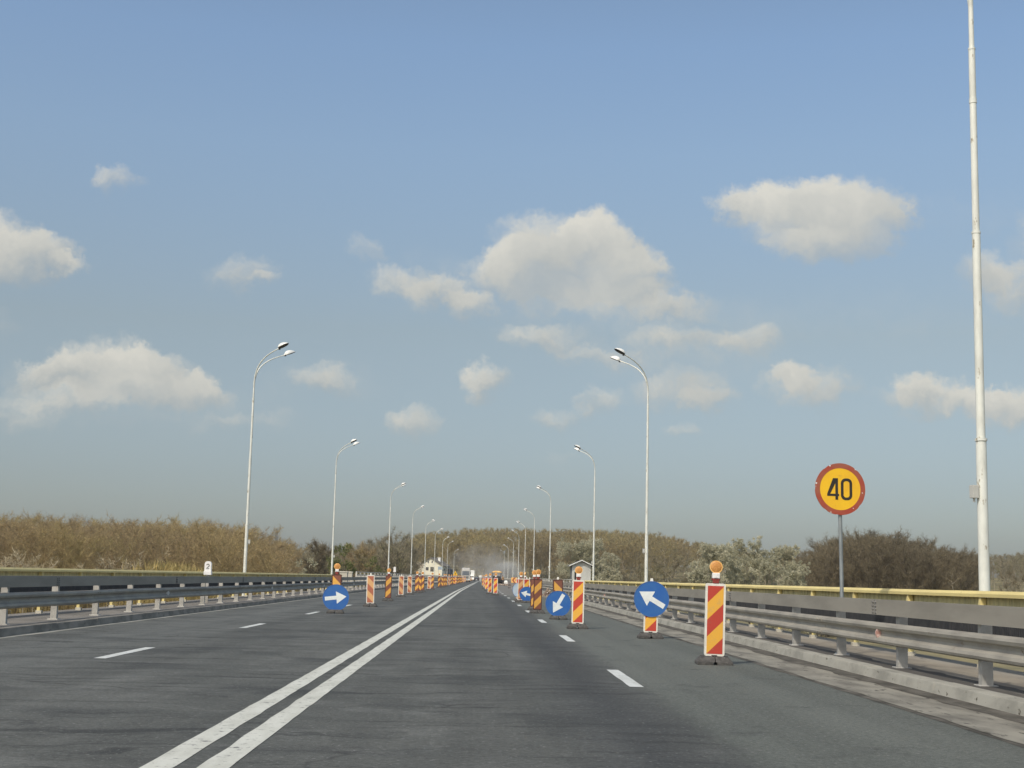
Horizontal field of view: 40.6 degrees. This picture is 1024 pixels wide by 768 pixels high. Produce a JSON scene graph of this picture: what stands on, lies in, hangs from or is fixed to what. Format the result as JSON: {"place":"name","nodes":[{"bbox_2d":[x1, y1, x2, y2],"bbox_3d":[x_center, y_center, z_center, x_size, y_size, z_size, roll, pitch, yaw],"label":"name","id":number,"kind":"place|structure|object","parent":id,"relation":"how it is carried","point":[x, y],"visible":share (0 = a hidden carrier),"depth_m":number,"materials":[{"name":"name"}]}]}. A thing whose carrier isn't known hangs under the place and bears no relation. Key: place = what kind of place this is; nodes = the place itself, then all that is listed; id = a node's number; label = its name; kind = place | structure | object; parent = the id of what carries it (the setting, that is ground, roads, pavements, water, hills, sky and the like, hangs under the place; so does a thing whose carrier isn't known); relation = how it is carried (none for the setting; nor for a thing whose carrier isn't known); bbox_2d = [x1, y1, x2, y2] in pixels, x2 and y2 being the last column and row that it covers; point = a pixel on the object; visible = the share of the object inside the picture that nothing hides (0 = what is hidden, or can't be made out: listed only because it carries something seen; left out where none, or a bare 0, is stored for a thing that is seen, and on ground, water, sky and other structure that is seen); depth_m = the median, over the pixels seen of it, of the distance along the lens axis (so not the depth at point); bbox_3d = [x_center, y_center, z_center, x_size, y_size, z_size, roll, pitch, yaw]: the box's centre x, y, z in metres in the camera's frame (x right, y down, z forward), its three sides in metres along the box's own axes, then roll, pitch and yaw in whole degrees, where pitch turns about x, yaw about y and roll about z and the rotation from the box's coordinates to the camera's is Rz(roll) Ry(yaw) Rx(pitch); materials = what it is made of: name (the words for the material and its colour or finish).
{"place":"outdoors","nodes":[
{"label":"outdoors","id":0,"kind":"place"},
{"bbox_2d":[0,582,435,626],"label":"walkway","id":1,"kind":"structure","parent":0,"point":[31,617],"depth_m":39.12,"materials":[{"name":"concrete"}]},
{"bbox_2d":[0,567,331,612],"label":"bridge railing","id":2,"kind":"object","parent":1,"relation":"on","point":[10,571],"visible":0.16,"depth_m":42.38,"materials":[{"name":"metal"}]},
{"bbox_2d":[204,561,211,601],"bbox_3d":[-11.284,7.328,51.228,0.280,1.508,0.220,2,-8,-1],"label":"distance stone","id":3,"kind":"object","parent":1,"relation":"on","point":[208,569],"visible":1,"depth_m":51.21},
{"bbox_2d":[0,576,452,624],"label":"guardrail","id":4,"kind":"object","parent":1,"relation":"on","point":[55,598],"visible":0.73,"depth_m":37.57,"materials":[{"name":"metal"}]},
{"bbox_2d":[387,483,405,574],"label":"street lamp","id":5,"kind":"object","parent":1,"relation":"on","point":[403,484],"visible":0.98,"depth_m":169.75,"materials":[{"name":"metal"}]},
{"bbox_2d":[355,571,454,587],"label":"bridge railing","id":6,"kind":"object","parent":1,"relation":"on","point":[378,575],"visible":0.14,"depth_m":156.18,"materials":[{"name":"metal"}]},
{"bbox_2d":[410,506,423,575],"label":"street lamp","id":7,"kind":"object","parent":1,"relation":"on","point":[412,537],"visible":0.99,"depth_m":223.06,"materials":[{"name":"metal"}]},
{"bbox_2d":[339,571,348,588],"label":"concrete block","id":8,"kind":"structure","parent":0,"point":[344,573],"depth_m":111.96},
{"bbox_2d":[0,580,1023,767],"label":"road","id":9,"kind":"structure","parent":0,"point":[475,675],"depth_m":14.39,"materials":[{"name":"asphalt"}]},
{"bbox_2d":[0,589,384,638],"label":"gutter","id":10,"kind":"object","parent":9,"relation":"on","point":[142,619],"visible":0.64,"depth_m":33.84,"materials":[{"name":"concrete"}]},
{"bbox_2d":[96,597,384,657],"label":"lane line","id":11,"kind":"object","parent":9,"relation":"on","point":[125,652],"visible":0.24,"depth_m":21.80,"materials":[{"name":"paint"}]},
{"bbox_2d":[139,581,478,767],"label":"line","id":12,"kind":"object","parent":9,"relation":"on","point":[237,750],"visible":0.91,"depth_m":12.61,"materials":[{"name":"paint"}]},
{"bbox_2d":[323,563,348,613],"bbox_3d":[-5.757,6.694,45.310,0.860,1.626,0.380,2,-10,-3],"label":"arrow sign","id":13,"kind":"object","parent":9,"relation":"on","point":[336,596],"visible":1,"depth_m":45.22,"materials":[{"name":"metal"}]},
{"bbox_2d":[363,573,376,606],"bbox_3d":[-5.731,8.335,55.969,0.560,1.345,0.380,1,-8,-1],"label":"barrier panel","id":14,"kind":"object","parent":9,"relation":"on","point":[370,589],"visible":1,"depth_m":55.93,"materials":[{"name":"plastic"}]},
{"bbox_2d":[382,568,392,600],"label":"barrier panel","id":15,"kind":"object","parent":9,"relation":"on","point":[388,583],"visible":1,"depth_m":69.59,"materials":[{"name":"plastic"}]},
{"bbox_2d":[396,574,405,596],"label":"barrier panel","id":16,"kind":"object","parent":9,"relation":"on","point":[401,587],"visible":0.98,"depth_m":83.42,"materials":[{"name":"plastic"}]},
{"bbox_2d":[405,575,413,594],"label":"barrier panel","id":17,"kind":"object","parent":9,"relation":"on","point":[409,584],"visible":1,"depth_m":94.81,"materials":[{"name":"plastic"}]},
{"bbox_2d":[413,571,419,592],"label":"barrier panel","id":18,"kind":"object","parent":9,"relation":"on","point":[416,584],"visible":1,"depth_m":104.74,"materials":[{"name":"plastic"}]},
{"bbox_2d":[419,575,422,591],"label":"barrier panel","id":19,"kind":"object","parent":9,"relation":"on","point":[420,580],"visible":0.53,"depth_m":108.73,"materials":[{"name":"plastic"}]},
{"bbox_2d":[421,572,425,591],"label":"barrier panel","id":20,"kind":"object","parent":9,"relation":"on","point":[422,584],"visible":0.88,"depth_m":112.64,"materials":[{"name":"plastic"}]},
{"bbox_2d":[426,576,431,589],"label":"barrier panel","id":21,"kind":"object","parent":9,"relation":"on","point":[429,583],"visible":0.91,"depth_m":127.51,"materials":[{"name":"plastic"}]},
{"bbox_2d":[431,573,434,589],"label":"barrier panel","id":22,"kind":"object","parent":9,"relation":"on","point":[432,582],"visible":0.85,"depth_m":131.50,"materials":[{"name":"plastic"}]},
{"bbox_2d":[437,573,441,587],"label":"barrier panel","id":23,"kind":"object","parent":9,"relation":"on","point":[439,581],"visible":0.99,"depth_m":156.21,"materials":[{"name":"plastic"}]},
{"bbox_2d":[461,568,470,581],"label":"truck","id":24,"kind":"object","parent":9,"relation":"on","point":[466,572],"visible":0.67,"depth_m":380.35,"materials":[{"name":"paint"}]},
{"bbox_2d":[484,574,487,589],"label":"barrier panel","id":25,"kind":"object","parent":9,"relation":"on","point":[486,582],"visible":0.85,"depth_m":139.53,"materials":[{"name":"plastic"}]},
{"bbox_2d":[486,573,491,593],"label":"barrier panel","id":26,"kind":"object","parent":9,"relation":"on","point":[489,585],"visible":0.95,"depth_m":109.81,"materials":[{"name":"plastic"}]},
{"bbox_2d":[491,573,498,594],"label":"barrier panel","id":27,"kind":"object","parent":9,"relation":"on","point":[495,586],"visible":0.97,"depth_m":102.89,"materials":[{"name":"plastic"}]},
{"bbox_2d":[492,571,504,583],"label":"paving machine","id":28,"kind":"object","parent":9,"relation":"on","point":[499,579],"visible":0.57,"depth_m":328.80,"materials":[{"name":"metal"}]},
{"bbox_2d":[513,577,518,600],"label":"arrow sign","id":29,"kind":"object","parent":9,"relation":"on","point":[515,589],"visible":0.41,"depth_m":79.23,"materials":[{"name":"metal"}]},
{"bbox_2d":[515,572,523,601],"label":"barrier panel","id":30,"kind":"object","parent":9,"relation":"on","point":[520,584],"visible":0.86,"depth_m":74.20,"materials":[{"name":"plastic"}]},
{"bbox_2d":[519,577,529,602],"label":"arrow sign","id":31,"kind":"object","parent":9,"relation":"on","point":[524,593],"visible":0.81,"depth_m":72.94,"materials":[{"name":"metal"}]},
{"bbox_2d":[527,570,535,609],"bbox_3d":[0.918,8.487,56.938,0.560,1.626,0.380,1,-10,-1],"label":"barrier panel","id":32,"kind":"object","parent":9,"relation":"on","point":[532,588],"visible":0.61,"depth_m":56.91,"materials":[{"name":"plastic"}]},
{"bbox_2d":[529,569,544,613],"bbox_3d":[0.962,7.729,51.540,0.560,1.626,0.380,2,-6,-5],"label":"barrier panel","id":33,"kind":"object","parent":9,"relation":"on","point":[537,599],"visible":1,"depth_m":51.49,"materials":[{"name":"plastic"}]},
{"bbox_2d":[542,588,550,595],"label":"rubble","id":34,"kind":"object","parent":9,"relation":"on","point":[547,592],"visible":0.6,"depth_m":102.64,"materials":[{"name":"stone"}]},
{"bbox_2d":[545,577,570,619],"bbox_3d":[1.478,6.870,44.333,0.820,1.345,0.380,1,-9,-3],"label":"arrow sign","id":35,"kind":"object","parent":9,"relation":"on","point":[558,603],"visible":1,"depth_m":44.26,"materials":[{"name":"metal"}]},
{"bbox_2d":[501,593,642,686],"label":"lane line","id":36,"kind":"object","parent":9,"relation":"on","point":[626,679],"visible":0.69,"depth_m":18.68,"materials":[{"name":"paint"}]},
{"bbox_2d":[566,566,587,628],"bbox_3d":[1.742,5.625,36.436,0.560,1.626,0.380,2,-9,0],"label":"barrier panel","id":37,"kind":"object","parent":9,"relation":"on","point":[577,617],"visible":1,"depth_m":36.38,"materials":[{"name":"plastic"}]},
{"bbox_2d":[634,578,668,638],"bbox_3d":[3.146,5.077,31.292,0.800,1.345,0.380,3,-9,-2],"label":"arrow sign","id":38,"kind":"object","parent":9,"relation":"on","point":[651,599],"visible":1,"depth_m":31.25,"materials":[{"name":"metal"}]},
{"bbox_2d":[695,561,732,665],"bbox_3d":[3.213,3.613,21.878,0.560,1.626,0.380,2,-7,0],"label":"barrier panel","id":39,"kind":"object","parent":9,"relation":"on","point":[714,622],"visible":1,"depth_m":21.83,"materials":[{"name":"plastic"}]},
{"bbox_2d":[542,596,1023,743],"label":"gutter","id":40,"kind":"object","parent":9,"relation":"on","point":[1010,730],"visible":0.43,"depth_m":16.68,"materials":[{"name":"concrete"}]},
{"bbox_2d":[571,601,1023,723],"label":"gutter grime","id":41,"kind":"object","parent":40,"relation":"on","point":[983,709],"visible":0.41,"depth_m":18.57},
{"bbox_2d":[542,591,1023,715],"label":"kerb","id":42,"kind":"structure","parent":9,"relation":"on","point":[994,700],"depth_m":19.16,"materials":[{"name":"concrete"}]},
{"bbox_2d":[543,597,1023,747],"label":"gutter joint","id":43,"kind":"object","parent":9,"relation":"on","point":[920,713],"visible":0.37,"depth_m":15.82,"materials":[{"name":"concrete"}]},
{"bbox_2d":[0,0,1023,569],"label":"sky","id":44,"kind":"structure","parent":0,"point":[453,217],"materials":[{"name":"blue"}]},
{"bbox_2d":[9,553,1023,671],"bbox_3d":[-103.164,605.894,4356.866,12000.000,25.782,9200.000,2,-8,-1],"label":"ground","id":45,"kind":"structure","parent":0,"point":[509,567],"depth_m":697.38,"materials":[{"name":"brown soil"}]},
{"bbox_2d":[0,552,18,566],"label":"bare shrub","id":46,"kind":"object","parent":45,"relation":"on","point":[6,562],"visible":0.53,"depth_m":137.29,"materials":[{"name":"brown plant"}]},
{"bbox_2d":[0,549,26,567],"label":"bare shrub","id":47,"kind":"object","parent":45,"relation":"on","point":[18,559],"visible":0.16,"depth_m":136.70,"materials":[{"name":"brown plant"}]},
{"bbox_2d":[5,552,39,612],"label":"bare shrub","id":48,"kind":"object","parent":45,"relation":"on","point":[38,555],"visible":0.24,"depth_m":136.93,"materials":[{"name":"brown plant"}]},
{"bbox_2d":[9,551,59,611],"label":"bare shrub","id":49,"kind":"object","parent":45,"relation":"on","point":[51,560],"visible":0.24,"depth_m":137.22,"materials":[{"name":"brown plant"}]},
{"bbox_2d":[73,556,121,606],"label":"bare shrub","id":50,"kind":"object","parent":45,"relation":"on","point":[99,568],"visible":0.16,"depth_m":137.52,"materials":[{"name":"brown plant"}]},
{"bbox_2d":[97,552,147,605],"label":"bare shrub","id":51,"kind":"object","parent":45,"relation":"on","point":[111,564],"visible":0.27,"depth_m":137.53,"materials":[{"name":"brown plant"}]},
{"bbox_2d":[113,548,172,569],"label":"bare shrub","id":52,"kind":"object","parent":45,"relation":"on","point":[139,562],"visible":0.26,"depth_m":137.21,"materials":[{"name":"brown plant"}]},
{"bbox_2d":[11,558,296,612],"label":"reeds","id":53,"kind":"object","parent":45,"relation":"on","point":[167,567],"visible":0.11,"depth_m":134.52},
{"bbox_2d":[0,509,308,613],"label":"woods","id":54,"kind":"object","parent":45,"relation":"on","point":[71,544],"visible":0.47,"depth_m":162.06,"materials":[{"name":"brown plant"}]},
{"bbox_2d":[242,342,294,595],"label":"street lamp","id":55,"kind":"object","parent":45,"relation":"on","point":[288,352],"visible":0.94,"depth_m":68.68,"materials":[{"name":"metal"}]},
{"bbox_2d":[295,559,317,591],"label":"bush","id":56,"kind":"object","parent":45,"relation":"on","point":[312,562],"visible":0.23,"depth_m":212.27,"materials":[{"name":"green plant"}]},
{"bbox_2d":[298,537,336,589],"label":"bare tree","id":57,"kind":"object","parent":45,"relation":"on","point":[320,560],"visible":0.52,"depth_m":256.19,"materials":[{"name":"brown plant"}]},
{"bbox_2d":[325,542,357,586],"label":"leafy tree","id":58,"kind":"object","parent":45,"relation":"on","point":[349,565],"visible":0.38,"depth_m":231.71,"materials":[{"name":"green plant"}]},
{"bbox_2d":[270,536,420,591],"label":"woods","id":59,"kind":"object","parent":45,"relation":"on","point":[400,561],"visible":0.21,"depth_m":308.90,"materials":[{"name":"brown plant"}]},
{"bbox_2d":[331,439,359,573],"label":"street lamp","id":60,"kind":"object","parent":45,"relation":"on","point":[354,444],"visible":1,"depth_m":116.79,"materials":[{"name":"metal"}]},
{"bbox_2d":[341,540,378,585],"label":"bush","id":61,"kind":"object","parent":45,"relation":"on","point":[365,553],"visible":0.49,"depth_m":296.44,"materials":[{"name":"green plant"}]},
{"bbox_2d":[358,556,386,586],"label":"bush","id":62,"kind":"object","parent":45,"relation":"on","point":[371,564],"visible":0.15,"depth_m":227.25,"materials":[{"name":"green plant"}]},
{"bbox_2d":[358,537,387,556],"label":"bush","id":63,"kind":"object","parent":45,"relation":"on","point":[369,541],"visible":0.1,"depth_m":413.69,"materials":[{"name":"green plant"}]},
{"bbox_2d":[373,526,421,573],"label":"bare tree","id":64,"kind":"object","parent":45,"relation":"on","point":[407,537],"visible":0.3,"depth_m":394.85,"materials":[{"name":"brown plant"}]},
{"bbox_2d":[400,539,428,575],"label":"bare tree","id":65,"kind":"object","parent":45,"relation":"on","point":[420,550],"visible":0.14,"depth_m":435.57,"materials":[{"name":"brown plant"}]},
{"bbox_2d":[412,562,423,574],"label":"bush","id":66,"kind":"object","parent":45,"relation":"on","point":[422,565],"visible":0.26,"depth_m":425.03,"materials":[{"name":"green plant"}]},
{"bbox_2d":[424,519,435,574],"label":"street lamp","id":67,"kind":"object","parent":45,"relation":"on","point":[433,520],"visible":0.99,"depth_m":276.76,"materials":[{"name":"metal"}]},
{"bbox_2d":[418,557,452,575],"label":"house","id":68,"kind":"structure","parent":45,"relation":"on","point":[429,567],"depth_m":523.14,"materials":[{"name":"white paint"}]},
{"bbox_2d":[516,521,525,575],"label":"street lamp","id":69,"kind":"object","parent":45,"relation":"on","point":[525,543],"visible":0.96,"depth_m":274.39,"materials":[{"name":"metal"}]},
{"bbox_2d":[524,508,534,569],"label":"street lamp","id":70,"kind":"object","parent":45,"relation":"on","point":[534,535],"visible":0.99,"depth_m":224.32,"materials":[{"name":"metal"}]},
{"bbox_2d":[536,485,550,578],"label":"street lamp","id":71,"kind":"object","parent":45,"relation":"on","point":[538,487],"visible":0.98,"depth_m":169.13,"materials":[{"name":"metal"}]},
{"bbox_2d":[544,571,571,580],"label":"dry bush","id":72,"kind":"object","parent":45,"relation":"on","point":[559,575],"visible":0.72,"depth_m":115.11,"materials":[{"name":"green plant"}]},
{"bbox_2d":[554,535,610,592],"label":"willow tree","id":73,"kind":"object","parent":45,"relation":"on","point":[584,552],"visible":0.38,"depth_m":188.05,"materials":[{"name":"green plant"}]},
{"bbox_2d":[574,445,594,596],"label":"street lamp","id":74,"kind":"object","parent":45,"relation":"on","point":[578,448],"visible":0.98,"depth_m":117.19,"materials":[{"name":"metal"}]},
{"bbox_2d":[406,527,796,581],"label":"woods","id":75,"kind":"object","parent":45,"relation":"on","point":[481,547],"visible":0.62,"depth_m":687.43,"materials":[{"name":"brown plant"}]},
{"bbox_2d":[591,552,622,599],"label":"willow tree","id":76,"kind":"object","parent":45,"relation":"on","point":[614,576],"visible":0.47,"depth_m":176.57,"materials":[{"name":"green plant"}]},
{"bbox_2d":[610,348,648,581],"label":"street lamp","id":77,"kind":"object","parent":45,"relation":"on","point":[617,358],"visible":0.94,"depth_m":68.11,"materials":[{"name":"metal"}]},
{"bbox_2d":[619,568,650,603],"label":"bare tree","id":78,"kind":"object","parent":45,"relation":"on","point":[626,578],"visible":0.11,"depth_m":180.63,"materials":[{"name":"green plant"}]},
{"bbox_2d":[628,561,675,581],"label":"bare tree","id":79,"kind":"object","parent":45,"relation":"on","point":[643,574],"visible":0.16,"depth_m":168.81,"materials":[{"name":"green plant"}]},
{"bbox_2d":[639,551,696,613],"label":"tree","id":80,"kind":"object","parent":45,"relation":"on","point":[675,565],"visible":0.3,"depth_m":163.91,"materials":[{"name":"green plant"}]},
{"bbox_2d":[684,560,712,616],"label":"willow tree","id":81,"kind":"object","parent":45,"relation":"on","point":[695,576],"visible":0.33,"depth_m":126.72,"materials":[{"name":"green plant"}]},
{"bbox_2d":[689,542,744,620],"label":"willow tree","id":82,"kind":"object","parent":45,"relation":"on","point":[723,554],"visible":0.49,"depth_m":140.82,"materials":[{"name":"green plant"}]},
{"bbox_2d":[721,535,782,623],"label":"willow tree","id":83,"kind":"object","parent":45,"relation":"on","point":[755,563],"visible":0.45,"depth_m":148.84,"materials":[{"name":"green plant"}]},
{"bbox_2d":[748,561,780,628],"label":"willow tree","id":84,"kind":"object","parent":45,"relation":"on","point":[765,574],"visible":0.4,"depth_m":127.09,"materials":[{"name":"green plant"}]},
{"bbox_2d":[759,544,810,630],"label":"willow tree","id":85,"kind":"object","parent":45,"relation":"on","point":[784,553],"visible":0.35,"depth_m":156.91,"materials":[{"name":"green plant"}]},
{"bbox_2d":[778,566,810,633],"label":"willow tree","id":86,"kind":"object","parent":45,"relation":"on","point":[801,581],"visible":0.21,"depth_m":124.80,"materials":[{"name":"green plant"}]},
{"bbox_2d":[786,526,978,637],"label":"woods","id":87,"kind":"object","parent":45,"relation":"on","point":[884,561],"visible":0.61,"depth_m":230.61,"materials":[{"name":"brown plant"}]},
{"bbox_2d":[941,568,962,589],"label":"birch tree","id":88,"kind":"object","parent":45,"relation":"on","point":[955,582],"visible":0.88,"depth_m":214.81,"materials":[{"name":"brown plant"}]},
{"bbox_2d":[957,550,1023,591],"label":"woods","id":89,"kind":"object","parent":45,"relation":"on","point":[1015,563],"visible":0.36,"depth_m":573.01,"materials":[{"name":"brown plant"}]},
{"bbox_2d":[998,568,1021,591],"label":"birch tree","id":90,"kind":"object","parent":45,"relation":"on","point":[1008,576],"visible":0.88,"depth_m":203.83,"materials":[{"name":"brown plant"}]},
{"bbox_2d":[1010,575,1023,591],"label":"birch tree","id":91,"kind":"object","parent":45,"relation":"on","point":[1022,578],"visible":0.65,"depth_m":214.27,"materials":[{"name":"brown plant"}]},
{"bbox_2d":[303,553,1020,577],"bbox_3d":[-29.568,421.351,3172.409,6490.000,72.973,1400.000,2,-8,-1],"label":"hills","id":92,"kind":"structure","parent":0,"point":[725,569],"depth_m":3353.86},
{"bbox_2d":[543,589,1023,689],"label":"walkway","id":93,"kind":"structure","parent":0,"point":[1001,676],"depth_m":23.12,"materials":[{"name":"concrete"}]},
{"bbox_2d":[504,578,573,587],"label":"bridge railing","id":94,"kind":"object","parent":93,"relation":"on","point":[548,580],"visible":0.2,"depth_m":140.27,"materials":[{"name":"metal"}]},
{"bbox_2d":[504,579,1023,686],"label":"guardrail","id":95,"kind":"object","parent":93,"relation":"on","point":[985,647],"visible":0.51,"depth_m":20.51,"materials":[{"name":"metal"}]},
{"bbox_2d":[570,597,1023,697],"bbox_3d":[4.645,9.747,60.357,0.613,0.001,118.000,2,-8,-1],"label":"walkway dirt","id":96,"kind":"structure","parent":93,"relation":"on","point":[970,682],"depth_m":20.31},
{"bbox_2d":[815,463,864,653],"bbox_3d":[5.607,2.980,23.651,0.892,3.246,0.200,2,-8,-6],"label":"speed limit sign","id":97,"kind":"object","parent":96,"relation":"on","point":[839,489],"visible":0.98,"depth_m":23.75,"materials":[{"name":"metal"}]},
{"bbox_2d":[584,580,1023,668],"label":"bridge railing","id":98,"kind":"object","parent":93,"relation":"on","point":[1000,598],"visible":0.21,"depth_m":25.20,"materials":[{"name":"metal"}]},
{"bbox_2d":[967,0,989,597],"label":"street lamp","id":99,"kind":"object","parent":93,"relation":"on","point":[979,491],"visible":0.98,"depth_m":21.61,"materials":[{"name":"metal"}]},
{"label":"abutment","id":100,"kind":"structure","parent":0,"visible":0},
{"bbox_2d":[567,560,592,595],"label":"utility hut","id":101,"kind":"object","parent":100,"relation":"on","point":[586,571],"visible":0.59,"depth_m":124.07,"materials":[{"name":"paint"}]},
{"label":"bridge deck","id":102,"kind":"structure","parent":0,"visible":0},
{"bbox_2d":[0,586,397,636],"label":"kerb","id":103,"kind":"structure","parent":102,"relation":"on","point":[12,630],"depth_m":34.12,"materials":[{"name":"concrete"}]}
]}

